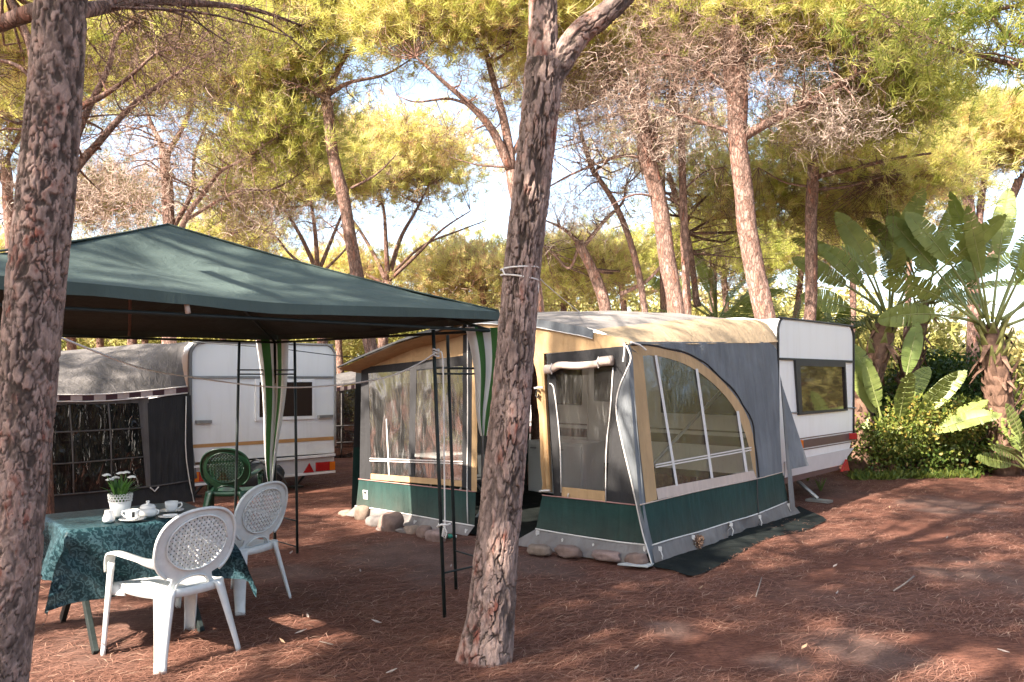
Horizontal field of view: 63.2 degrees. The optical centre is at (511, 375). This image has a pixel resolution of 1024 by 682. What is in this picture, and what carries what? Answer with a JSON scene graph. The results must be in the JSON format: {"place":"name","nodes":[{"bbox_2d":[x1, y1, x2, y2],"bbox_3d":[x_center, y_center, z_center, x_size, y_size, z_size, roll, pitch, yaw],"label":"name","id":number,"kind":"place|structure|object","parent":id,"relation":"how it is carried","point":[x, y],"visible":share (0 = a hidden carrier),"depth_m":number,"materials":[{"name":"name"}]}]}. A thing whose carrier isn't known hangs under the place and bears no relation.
{"place":"outdoors","nodes":[
{"label":"outdoors","id":0,"kind":"place"},
{"bbox_2d":[0,0,1023,355],"label":"sky","id":1,"kind":"structure","parent":0,"point":[497,200],"materials":[{"name":"white"}]},
{"bbox_2d":[29,457,1023,681],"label":"ground","id":2,"kind":"structure","parent":0,"point":[716,650],"depth_m":6.06,"materials":[{"name":"soil"}]},
{"bbox_2d":[0,220,72,252],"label":"pine tree","id":3,"kind":"object","parent":2,"relation":"on","point":[2,236],"visible":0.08,"depth_m":19.68,"materials":[{"name":"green plant"}]},
{"bbox_2d":[0,234,124,349],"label":"pine tree","id":4,"kind":"object","parent":2,"relation":"on","point":[70,346],"depth_m":20.91,"materials":[{"name":"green plant"}]},
{"bbox_2d":[75,229,103,347],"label":"pine tree","id":5,"kind":"object","parent":2,"relation":"on","point":[98,343],"depth_m":23.91,"materials":[{"name":"green plant"}]},
{"bbox_2d":[0,55,213,251],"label":"pine tree","id":6,"kind":"object","parent":2,"relation":"on","point":[7,188],"visible":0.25,"depth_m":16.33,"materials":[{"name":"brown plant"}]},
{"bbox_2d":[52,341,206,512],"bbox_3d":[-5.749,0.621,10.059,3.452,2.195,2.482,0,0,0],"label":"old tent","id":7,"kind":"object","parent":2,"relation":"on","point":[107,420],"visible":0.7,"depth_m":10.26,"materials":[{"name":"fabric"}]},
{"bbox_2d":[52,403,145,494],"bbox_3d":[-5.090,0.855,9.646,0.030,1.065,1.798,0,0,37],"label":"window","id":8,"kind":"structure","parent":7,"relation":"in","point":[93,445],"depth_m":9.85,"materials":[{"name":"plastic"}]},
{"bbox_2d":[57,398,148,404],"bbox_3d":[-5.083,0.308,9.655,0.008,0.072,1.823,0,0,37],"label":"window frame","id":9,"kind":"structure","parent":7,"relation":"in","point":[143,399],"depth_m":10.02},
{"bbox_2d":[139,402,150,485],"bbox_3d":[-4.565,0.864,10.339,0.005,1.074,0.159,0,0,37],"label":"window frame","id":10,"kind":"structure","parent":7,"relation":"in","point":[143,407],"depth_m":10.35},
{"bbox_2d":[60,600,204,654],"bbox_3d":[-2.496,1.290,5.440,0.870,0.739,0.914,0,0,-40],"label":"folding table","id":11,"kind":"object","parent":2,"relation":"on","point":[91,627],"visible":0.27,"depth_m":5.06,"materials":[{"name":"green metal"}]},
{"bbox_2d":[41,501,256,627],"bbox_3d":[-2.496,1.179,5.437,1.281,0.538,1.128,0,0,-40],"label":"tablecloth","id":12,"kind":"object","parent":11,"relation":"on","point":[78,545],"visible":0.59,"depth_m":5.02,"materials":[{"name":"teal fabric"}]},
{"bbox_2d":[102,509,114,522],"bbox_3d":[-2.487,0.870,5.132,0.072,0.076,0.072,0,0,0],"label":"milk jug","id":13,"kind":"object","parent":12,"relation":"on","point":[108,516],"visible":1,"depth_m":5.11,"materials":[{"name":"white ceramic"}]},
{"bbox_2d":[107,492,132,518],"bbox_3d":[-2.503,0.830,5.317,0.148,0.156,0.149,0,0,0],"label":"flower pot","id":14,"kind":"object","parent":12,"relation":"on","point":[117,507],"visible":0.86,"depth_m":5.26,"materials":[{"name":"ceramic"}]},
{"bbox_2d":[101,471,138,501],"bbox_3d":[-2.501,0.708,5.306,0.236,0.202,0.200,0,0,25],"label":"flowering plant","id":15,"kind":"object","parent":14,"relation":"on","point":[120,488],"visible":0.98,"depth_m":5.29,"materials":[{"name":"green plant"}]},
{"bbox_2d":[119,516,145,521],"bbox_3d":[-2.362,0.899,5.177,0.158,0.018,0.157,0,0,0],"label":"saucer","id":16,"kind":"object","parent":12,"relation":"on","point":[125,519],"visible":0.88,"depth_m":5.17,"materials":[{"name":"white ceramic"}]},
{"bbox_2d":[121,509,139,519],"bbox_3d":[-2.369,0.867,5.182,0.102,0.062,0.083,0,0,33],"label":"coffee cup","id":17,"kind":"object","parent":16,"relation":"on","point":[131,514],"visible":0.99,"depth_m":5.15,"materials":[{"name":"white ceramic"}]},
{"bbox_2d":[139,500,158,517],"bbox_3d":[-2.327,0.854,5.317,0.116,0.108,0.116,0,0,-40],"label":"sugar bowl","id":18,"kind":"object","parent":12,"relation":"on","point":[148,510],"visible":0.84,"depth_m":5.28,"materials":[{"name":"white ceramic"}]},
{"bbox_2d":[159,508,183,512],"bbox_3d":[-2.257,0.899,5.516,0.158,0.018,0.157,0,0,0],"label":"saucer","id":19,"kind":"object","parent":12,"relation":"on","point":[166,511],"visible":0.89,"depth_m":5.50,"materials":[{"name":"white ceramic"}]},
{"bbox_2d":[165,500,182,510],"bbox_3d":[-2.251,0.867,5.522,0.101,0.062,0.083,0,0,-42],"label":"coffee cup","id":20,"kind":"object","parent":19,"relation":"on","point":[171,505],"visible":1,"depth_m":5.49,"materials":[{"name":"white ceramic"}]},
{"bbox_2d":[75,221,194,344],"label":"pine tree","id":21,"kind":"object","parent":2,"relation":"on","point":[131,341],"depth_m":19.90,"materials":[{"name":"green plant"}]},
{"bbox_2d":[0,0,320,513],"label":"pine tree","id":22,"kind":"object","parent":2,"relation":"on","point":[14,44],"visible":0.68,"depth_m":8.88,"materials":[{"name":"green plant"}]},
{"bbox_2d":[100,506,240,674],"bbox_3d":[-2.011,1.202,4.956,0.644,0.897,0.618,0,0,37],"label":"plastic chair","id":23,"kind":"object","parent":2,"relation":"on","point":[169,584],"visible":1,"depth_m":4.81,"materials":[{"name":"plastic"}]},
{"bbox_2d":[0,0,379,681],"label":"pine tree","id":24,"kind":"object","parent":2,"relation":"on","point":[38,260],"visible":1,"depth_m":3.33,"materials":[{"name":"green plant"}]},
{"bbox_2d":[141,200,321,339],"bbox_3d":[-8.539,-1.979,24.673,5.596,7.360,5.072,0,0,27],"label":"pine tree","id":25,"kind":"object","parent":2,"relation":"on","point":[231,240],"visible":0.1,"depth_m":24.42,"materials":[{"name":"green plant"}]},
{"bbox_2d":[200,448,264,528],"bbox_3d":[-3.018,1.202,8.926,0.618,0.897,0.644,0,0,-6],"label":"plastic chair","id":26,"kind":"object","parent":2,"relation":"on","point":[220,487],"visible":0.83,"depth_m":8.70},
{"bbox_2d":[175,481,291,615],"bbox_3d":[-1.998,1.202,6.049,0.644,0.897,0.618,0,0,26],"label":"plastic chair","id":27,"kind":"object","parent":2,"relation":"on","point":[247,542],"visible":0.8,"depth_m":5.91,"materials":[{"name":"plastic"}]},
{"bbox_2d":[137,341,335,497],"bbox_3d":[-4.915,0.593,13.303,2.153,2.113,4.659,0,0,-41],"label":"caravan","id":28,"kind":"object","parent":2,"relation":"on","point":[213,414],"visible":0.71,"depth_m":11.49,"materials":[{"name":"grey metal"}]},
{"bbox_2d":[238,459,286,486],"bbox_3d":[-3.442,1.351,11.389,0.683,0.428,0.329,0,0,-22],"label":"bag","id":29,"kind":"object","parent":28,"relation":"hanging from","point":[253,481],"visible":0.45,"depth_m":11.31,"materials":[{"name":"fabric"}]},
{"bbox_2d":[193,342,363,357],"bbox_3d":[-3.011,-0.336,10.959,2.255,0.203,0.524,0,0,-21],"label":"overhead wire","id":30,"kind":"object","parent":28,"relation":"attached to","point":[288,349],"visible":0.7,"depth_m":10.78,"materials":[{"name":"black rubber"}]},
{"bbox_2d":[255,379,314,420],"bbox_3d":[-3.203,0.341,11.764,0.895,0.580,0.033,0,0,-41],"label":"window","id":31,"kind":"structure","parent":28,"relation":"in","point":[305,396],"depth_m":11.87,"materials":[{"name":"brown"}]},
{"bbox_2d":[74,0,413,343],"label":"pine tree","id":32,"kind":"object","parent":2,"relation":"on","point":[285,134],"visible":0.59,"depth_m":13.21,"materials":[{"name":"green plant"}]},
{"bbox_2d":[0,223,499,617],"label":"gazebo","id":33,"kind":"object","parent":2,"relation":"on","point":[162,280],"visible":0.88,"depth_m":5.67,"materials":[{"name":"green fabric"}]},
{"bbox_2d":[61,337,439,387],"bbox_3d":[-1.808,-0.047,4.932,1.476,0.272,2.655,0,0,32],"label":"clothes line","id":34,"kind":"object","parent":33,"relation":"attached to","point":[121,361],"visible":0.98,"depth_m":5.64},
{"bbox_2d":[437,351,450,538],"bbox_3d":[-0.472,0.464,5.571,0.122,1.258,0.066,0,0,38],"label":"hanging cord","id":35,"kind":"object","parent":33,"relation":"hanging from","point":[444,528],"visible":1,"depth_m":5.55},
{"bbox_2d":[154,118,431,343],"bbox_3d":[-4.934,-2.295,18.970,6.630,8.031,4.338,0,0,0],"label":"pine tree","id":36,"kind":"object","parent":2,"relation":"on","point":[357,177],"visible":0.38,"depth_m":18.73,"materials":[{"name":"green plant"}]},
{"bbox_2d":[315,372,355,457],"bbox_3d":[-3.764,0.805,17.074,3.325,2.076,1.252,0,0,-34],"label":"tent","id":37,"kind":"object","parent":2,"relation":"on","point":[345,408],"visible":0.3,"depth_m":16.65,"materials":[{"name":"fabric"}]},
{"bbox_2d":[237,223,436,386],"bbox_3d":[-4.931,-1.333,23.948,4.937,6.120,5.253,0,0,33],"label":"pine tree","id":38,"kind":"object","parent":2,"relation":"on","point":[340,264],"visible":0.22,"depth_m":23.56,"materials":[{"name":"green plant"}]},
{"bbox_2d":[219,0,462,356],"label":"pine tree","id":39,"kind":"object","parent":2,"relation":"on","point":[348,226],"visible":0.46,"depth_m":12.91,"materials":[{"name":"green plant"}]},
{"bbox_2d":[338,509,350,515],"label":"stone","id":40,"kind":"object","parent":2,"relation":"on","point":[343,512],"visible":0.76,"depth_m":9.75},
{"bbox_2d":[354,505,369,519],"bbox_3d":[-1.707,1.587,9.533,0.198,0.199,0.157,9,5,31],"label":"stone","id":41,"kind":"object","parent":2,"relation":"on","point":[362,512],"visible":0.8,"depth_m":9.47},
{"bbox_2d":[365,515,380,526],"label":"stone","id":42,"kind":"object","parent":2,"relation":"on","point":[371,520],"visible":0.48,"depth_m":9.07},
{"bbox_2d":[377,511,403,531],"bbox_3d":[-1.284,1.574,8.865,0.267,0.227,0.219,2,1,31],"label":"stone","id":43,"kind":"object","parent":2,"relation":"on","point":[392,521],"visible":0.81,"depth_m":8.79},
{"bbox_2d":[301,83,511,347],"bbox_3d":[-3.297,-3.041,22.988,7.463,9.497,8.172,0,0,0],"label":"pine tree","id":44,"kind":"object","parent":2,"relation":"on","point":[422,150],"visible":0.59,"depth_m":22.45,"materials":[{"name":"green plant"}]},
{"bbox_2d":[403,525,418,533],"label":"stone","id":45,"kind":"object","parent":2,"relation":"on","point":[411,529],"visible":0.68,"depth_m":8.64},
{"bbox_2d":[416,525,431,537],"bbox_3d":[-0.894,1.602,8.481,0.166,0.138,0.148,-4,-2,31],"label":"stone","id":46,"kind":"object","parent":2,"relation":"on","point":[421,530],"visible":0.67,"depth_m":8.43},
{"bbox_2d":[424,529,447,541],"bbox_3d":[-0.754,1.602,8.280,0.258,0.140,0.169,-5,-3,31],"label":"stone","id":47,"kind":"object","parent":2,"relation":"on","point":[433,535],"visible":0.7,"depth_m":8.22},
{"bbox_2d":[375,210,505,302],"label":"pine tree","id":48,"kind":"object","parent":2,"relation":"on","point":[427,238],"visible":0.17,"depth_m":27.45,"materials":[{"name":"green plant"}]},
{"bbox_2d":[296,0,616,439],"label":"pine tree","id":49,"kind":"object","parent":2,"relation":"on","point":[466,24],"visible":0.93,"depth_m":11.83,"materials":[{"name":"green plant"}]},
{"bbox_2d":[394,227,567,312],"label":"pine tree","id":50,"kind":"object","parent":2,"relation":"on","point":[467,267],"visible":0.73,"depth_m":23.41,"materials":[{"name":"green plant"}]},
{"bbox_2d":[29,472,1023,681],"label":"fallen pine needles","id":51,"kind":"object","parent":2,"relation":"on","point":[448,663],"visible":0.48,"depth_m":5.50,"materials":[{"name":"plant"}]},
{"bbox_2d":[526,543,552,555],"bbox_3d":[0.245,1.594,7.597,0.256,0.098,0.148,-1,-1,37],"label":"stone","id":52,"kind":"object","parent":2,"relation":"on","point":[539,549],"visible":1,"depth_m":7.54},
{"bbox_2d":[61,271,1023,409],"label":"wood","id":53,"kind":"object","parent":2,"relation":"on","point":[352,348],"visible":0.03,"depth_m":29.76,"materials":[{"name":"green plant"}]},
{"bbox_2d":[455,0,634,667],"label":"pine tree","id":54,"kind":"object","parent":2,"relation":"on","point":[487,637],"visible":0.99,"depth_m":4.88,"materials":[{"name":"brown plant"}]},
{"bbox_2d":[500,265,579,311],"bbox_3d":[0.401,-0.582,7.241,0.236,0.238,4.813,0,0,9],"label":"trunk rope","id":55,"kind":"object","parent":54,"relation":"attached to","point":[502,270],"visible":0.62,"depth_m":4.91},
{"bbox_2d":[470,485,662,559],"bbox_3d":[0.704,1.619,9.783,3.950,0.001,3.400,0,0,39],"label":"tent floor cloth","id":56,"kind":"object","parent":2,"relation":"on","point":[531,502],"visible":0.1,"depth_m":9.96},
{"bbox_2d":[447,425,486,516],"bbox_3d":[-0.436,1.130,9.850,0.508,1.057,0.580,0,0,39],"label":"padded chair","id":57,"kind":"object","parent":56,"relation":"on","point":[479,459],"visible":0.09,"depth_m":10.02,"materials":[{"name":"fabric"}]},
{"bbox_2d":[528,439,603,492],"bbox_3d":[0.736,1.280,11.552,0.950,0.740,0.535,0,0,42],"label":"cabinet","id":58,"kind":"object","parent":56,"relation":"on","point":[582,464],"visible":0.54,"depth_m":11.25,"materials":[{"name":"grey metal"}]},
{"bbox_2d":[554,544,582,558],"bbox_3d":[0.507,1.593,7.512,0.271,0.108,0.142,-1,0,37],"label":"stone","id":59,"kind":"object","parent":2,"relation":"on","point":[567,551],"visible":1,"depth_m":7.45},
{"bbox_2d":[337,311,808,566],"bbox_3d":[0.720,0.489,9.752,4.132,2.464,3.892,0,0,39],"label":"caravan tent","id":60,"kind":"object","parent":2,"relation":"on","point":[734,362],"visible":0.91,"depth_m":8.59,"materials":[{"name":"fabric"}]},
{"bbox_2d":[360,368,370,478],"bbox_3d":[-1.686,0.556,9.564,0.205,1.289,0.002,0,0,39],"label":"window frame","id":61,"kind":"structure","parent":60,"relation":"in","point":[365,452],"depth_m":9.56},
{"bbox_2d":[368,371,409,476],"bbox_3d":[-1.380,0.538,9.317,0.690,1.175,0.024,0,0,39],"label":"window","id":62,"kind":"structure","parent":60,"relation":"in","point":[379,390],"depth_m":9.31,"materials":[{"name":"plastic"}]},
{"bbox_2d":[408,369,415,476],"bbox_3d":[-1.085,0.523,9.074,0.125,1.184,0.004,0,0,39],"label":"window frame","id":63,"kind":"structure","parent":60,"relation":"in","point":[412,411],"depth_m":9.08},
{"bbox_2d":[368,356,462,372],"bbox_3d":[-1.117,-0.108,9.100,1.584,0.187,0.003,0,0,39],"label":"window frame","id":64,"kind":"structure","parent":60,"relation":"in","point":[458,360],"depth_m":9.04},
{"bbox_2d":[371,474,461,486],"bbox_3d":[-1.066,1.139,9.050,1.415,0.099,0.003,0,0,39],"label":"window base","id":65,"kind":"structure","parent":60,"relation":"in","point":[373,476],"depth_m":9.06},
{"bbox_2d":[415,366,462,480],"bbox_3d":[-0.782,0.504,8.825,0.718,1.207,0.020,0,0,39],"label":"window","id":66,"kind":"structure","parent":60,"relation":"in","point":[425,441],"depth_m":8.88,"materials":[{"name":"plastic"}]},
{"bbox_2d":[562,487,604,500],"bbox_3d":[0.652,1.092,7.643,0.497,0.098,0.003,0,0,40],"label":"window base","id":67,"kind":"structure","parent":60,"relation":"in","point":[573,492],"depth_m":7.64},
{"bbox_2d":[656,471,755,498],"bbox_3d":[1.974,1.065,8.235,0.012,0.115,2.167,0,0,39],"label":"window base","id":68,"kind":"structure","parent":60,"relation":"in","point":[664,492],"depth_m":8.08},
{"bbox_2d":[445,12,700,474],"bbox_3d":[1.265,-3.008,14.854,4.648,9.431,5.924,0,0,19],"label":"pine tree","id":69,"kind":"object","parent":2,"relation":"on","point":[579,260],"visible":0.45,"depth_m":14.13,"materials":[{"name":"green plant"}]},
{"bbox_2d":[505,219,650,311],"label":"pine tree","id":70,"kind":"object","parent":2,"relation":"on","point":[563,307],"visible":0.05,"depth_m":25.82,"materials":[{"name":"green plant"}]},
{"bbox_2d":[591,549,621,561],"bbox_3d":[0.838,1.595,7.355,0.303,0.095,0.137,-5,-3,37],"label":"stone","id":71,"kind":"object","parent":2,"relation":"on","point":[605,555],"visible":1,"depth_m":7.30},
{"bbox_2d":[618,562,653,567],"bbox_3d":[1.064,1.620,7.142,0.287,0.012,0.144,0,0,21],"label":"plastic scrap","id":72,"kind":"object","parent":2,"relation":"on","point":[647,565],"visible":0.77,"depth_m":7.09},
{"bbox_2d":[624,552,648,564],"bbox_3d":[1.074,1.590,7.186,0.209,0.112,0.154,-8,-5,36],"label":"stone","id":73,"kind":"object","parent":2,"relation":"on","point":[637,558],"visible":0.88,"depth_m":7.12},
{"bbox_2d":[505,0,771,485],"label":"pine tree","id":74,"kind":"object","parent":2,"relation":"on","point":[646,157],"visible":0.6,"depth_m":12.19,"materials":[{"name":"brown plant"}]},
{"bbox_2d":[557,208,724,311],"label":"pine tree","id":75,"kind":"object","parent":2,"relation":"on","point":[625,303],"visible":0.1,"depth_m":24.66,"materials":[{"name":"green plant"}]},
{"bbox_2d":[557,79,819,312],"bbox_3d":[3.630,-2.249,16.815,4.688,7.906,4.730,0,0,33],"label":"pine tree","id":76,"kind":"object","parent":2,"relation":"on","point":[693,275],"visible":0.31,"depth_m":15.83,"materials":[{"name":"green plant"}]},
{"bbox_2d":[529,316,856,503],"bbox_3d":[2.204,0.448,12.659,5.399,2.405,2.634,0,0,42],"label":"caravan","id":77,"kind":"object","parent":2,"relation":"on","point":[816,366],"visible":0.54,"depth_m":10.98,"materials":[{"name":"white metal"}]},
{"bbox_2d":[556,369,581,404],"bbox_3d":[0.812,0.130,12.160,0.520,0.600,0.030,0,0,42],"label":"side window","id":78,"kind":"structure","parent":77,"relation":"in","point":[568,381],"depth_m":12.12,"materials":[{"name":"grey"}]},
{"bbox_2d":[587,365,612,460],"bbox_3d":[1.295,0.400,11.725,0.580,1.600,0.030,0,0,42],"label":"door","id":79,"kind":"structure","parent":77,"relation":"in","point":[599,380],"depth_m":11.77,"materials":[{"name":"fabric"}]},
{"bbox_2d":[661,358,736,414],"bbox_3d":[2.421,0.135,10.711,1.170,0.730,0.030,0,0,42],"label":"side window","id":80,"kind":"structure","parent":77,"relation":"in","point":[679,380],"depth_m":10.83,"materials":[{"name":"brown"}]},
{"bbox_2d":[793,360,847,414],"bbox_3d":[4.105,0.156,11.016,0.035,0.686,1.763,0,0,42],"label":"window","id":81,"kind":"structure","parent":77,"relation":"in","point":[820,386],"depth_m":10.97,"materials":[{"name":"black glass"}]},
{"bbox_2d":[600,24,801,480],"bbox_3d":[3.158,-2.604,14.544,4.853,8.609,4.051,0,0,-31],"label":"pine tree","id":82,"kind":"object","parent":2,"relation":"on","point":[720,170],"visible":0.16,"depth_m":14.50,"materials":[{"name":"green plant"}]},
{"bbox_2d":[610,201,797,314],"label":"pine tree","id":83,"kind":"object","parent":2,"relation":"on","point":[732,264],"visible":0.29,"depth_m":20.65,"materials":[{"name":"green plant"}]},
{"bbox_2d":[642,248,782,317],"bbox_3d":[4.155,-0.494,17.128,2.488,4.388,2.576,0,0,-34],"label":"banana leaved plant","id":84,"kind":"object","parent":2,"relation":"on","point":[653,282],"visible":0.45,"depth_m":17.19,"materials":[{"name":"green plant"}]},
{"bbox_2d":[630,213,804,312],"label":"pine tree","id":85,"kind":"object","parent":2,"relation":"on","point":[772,266],"visible":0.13,"depth_m":23.75,"materials":[{"name":"green plant"}]},
{"bbox_2d":[648,285,791,318],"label":"palm","id":86,"kind":"object","parent":2,"relation":"on","point":[736,309],"visible":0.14,"depth_m":14.42,"materials":[{"name":"green plant"}]},
{"bbox_2d":[647,506,825,575],"bbox_3d":[2.524,1.627,8.542,0.638,0.022,4.054,0,0,39],"label":"ground cloth","id":87,"kind":"object","parent":2,"relation":"on","point":[704,559],"visible":0.74,"depth_m":7.96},
{"bbox_2d":[693,534,704,548],"bbox_3d":[1.735,1.562,7.800,0.142,0.146,0.140,0,0,0],"label":"pine cone","id":88,"kind":"object","parent":87,"relation":"on","point":[699,540],"visible":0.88,"depth_m":7.77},
{"bbox_2d":[707,297,877,359],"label":"palm","id":89,"kind":"object","parent":2,"relation":"on","point":[853,322],"visible":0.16,"depth_m":15.52,"materials":[{"name":"green plant"}]},
{"bbox_2d":[728,214,879,318],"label":"pine tree","id":90,"kind":"object","parent":2,"relation":"on","point":[799,292],"visible":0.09,"depth_m":24.91,"materials":[{"name":"green plant"}]},
{"bbox_2d":[595,0,1023,491],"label":"pine tree","id":91,"kind":"object","parent":2,"relation":"on","point":[878,113],"visible":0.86,"depth_m":11.39,"materials":[{"name":"green plant"}]},
{"bbox_2d":[816,302,879,339],"bbox_3d":[6.333,0.123,16.042,1.034,3.153,1.203,0,0,-6],"label":"banana leaved plant","id":92,"kind":"object","parent":2,"relation":"on","point":[820,315],"visible":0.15,"depth_m":15.92,"materials":[{"name":"green plant"}]},
{"bbox_2d":[679,90,1022,476],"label":"pine tree","id":93,"kind":"object","parent":2,"relation":"on","point":[862,195],"visible":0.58,"depth_m":14.48,"materials":[{"name":"green plant"}]},
{"bbox_2d":[770,200,949,331],"bbox_3d":[9.645,-1.903,23.812,6.816,7.229,5.490,0,0,0],"label":"pine tree","id":94,"kind":"object","parent":2,"relation":"on","point":[852,296],"visible":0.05,"depth_m":23.91,"materials":[{"name":"green plant"}]},
{"bbox_2d":[872,366,919,462],"bbox_3d":[7.291,0.750,16.144,1.874,1.883,1.823,0,0,0],"label":"shrub","id":95,"kind":"object","parent":2,"relation":"on","point":[892,384],"visible":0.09,"depth_m":15.69,"materials":[{"name":"green plant"}]},
{"bbox_2d":[791,188,1006,471],"bbox_3d":[6.657,-0.720,14.751,3.451,4.855,3.368,0,0,0],"label":"banana leaved plant","id":96,"kind":"object","parent":2,"relation":"on","point":[879,339],"visible":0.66,"depth_m":14.32,"materials":[{"name":"green plant"}]},
{"bbox_2d":[845,465,981,479],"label":"weeds","id":97,"kind":"object","parent":2,"relation":"on","point":[884,474],"visible":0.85,"depth_m":13.28,"materials":[{"name":"green plant"}]},
{"bbox_2d":[813,0,1023,115],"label":"pine tree","id":98,"kind":"object","parent":2,"relation":"on","point":[986,11],"visible":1,"depth_m":7.41,"materials":[{"name":"green plant"}]},
{"bbox_2d":[847,392,996,475],"bbox_3d":[6.620,0.987,13.948,2.788,1.432,1.967,0,0,0],"label":"shrub","id":99,"kind":"object","parent":2,"relation":"on","point":[887,427],"visible":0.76,"depth_m":13.51,"materials":[{"name":"green plant"}]},
{"bbox_2d":[855,322,1001,471],"bbox_3d":[6.645,0.408,13.669,2.192,2.585,1.664,0,0,14],"label":"banana leaved plant","id":100,"kind":"object","parent":2,"relation":"on","point":[867,379],"visible":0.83,"depth_m":13.61,"materials":[{"name":"green plant"}]},
{"bbox_2d":[864,196,1023,461],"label":"banana leaved plant","id":101,"kind":"object","parent":2,"relation":"on","point":[945,222],"visible":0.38,"depth_m":15.69,"materials":[{"name":"green plant"}]},
{"bbox_2d":[877,187,1023,475],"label":"banana leaved plant","id":102,"kind":"object","parent":2,"relation":"on","point":[994,361],"visible":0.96,"depth_m":13.83,"materials":[{"name":"green plant"}]},
{"bbox_2d":[881,342,1023,409],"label":"shrub","id":103,"kind":"object","parent":2,"relation":"on","point":[939,348],"visible":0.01,"depth_m":19.31,"materials":[{"name":"green plant"}]},
{"bbox_2d":[883,342,1023,452],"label":"shrub","id":104,"kind":"object","parent":2,"relation":"on","point":[941,366],"visible":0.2,"depth_m":15.99,"materials":[{"name":"green plant"}]},
{"bbox_2d":[890,388,1023,471],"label":"shrub","id":105,"kind":"object","parent":2,"relation":"on","point":[944,407],"visible":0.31,"depth_m":13.66,"materials":[{"name":"green plant"}]},
{"bbox_2d":[901,174,1013,343],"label":"pine tree","id":106,"kind":"object","parent":2,"relation":"on","point":[942,209],"visible":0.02,"depth_m":26.65,"materials":[{"name":"green plant"}]},
{"bbox_2d":[912,73,1023,384],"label":"pine tree","id":107,"kind":"object","parent":2,"relation":"on","point":[1008,133],"visible":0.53,"depth_m":18.28,"materials":[{"name":"green plant"}]},
{"bbox_2d":[945,393,1023,464],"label":"shrub","id":108,"kind":"object","parent":2,"relation":"on","point":[1020,414],"visible":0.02,"depth_m":14.87,"materials":[{"name":"green plant"}]},
{"bbox_2d":[963,404,1023,463],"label":"shrub","id":109,"kind":"object","parent":2,"relation":"on","point":[1018,405],"visible":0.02,"depth_m":14.54,"materials":[{"name":"green plant"}]},
{"bbox_2d":[976,403,1023,469],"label":"banana leaved plant","id":110,"kind":"object","parent":2,"relation":"on","point":[1016,431],"visible":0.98,"depth_m":13.37,"materials":[{"name":"green plant"}]},
{"bbox_2d":[869,317,1023,349],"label":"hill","id":111,"kind":"structure","parent":0,"point":[1006,331],"depth_m":200.95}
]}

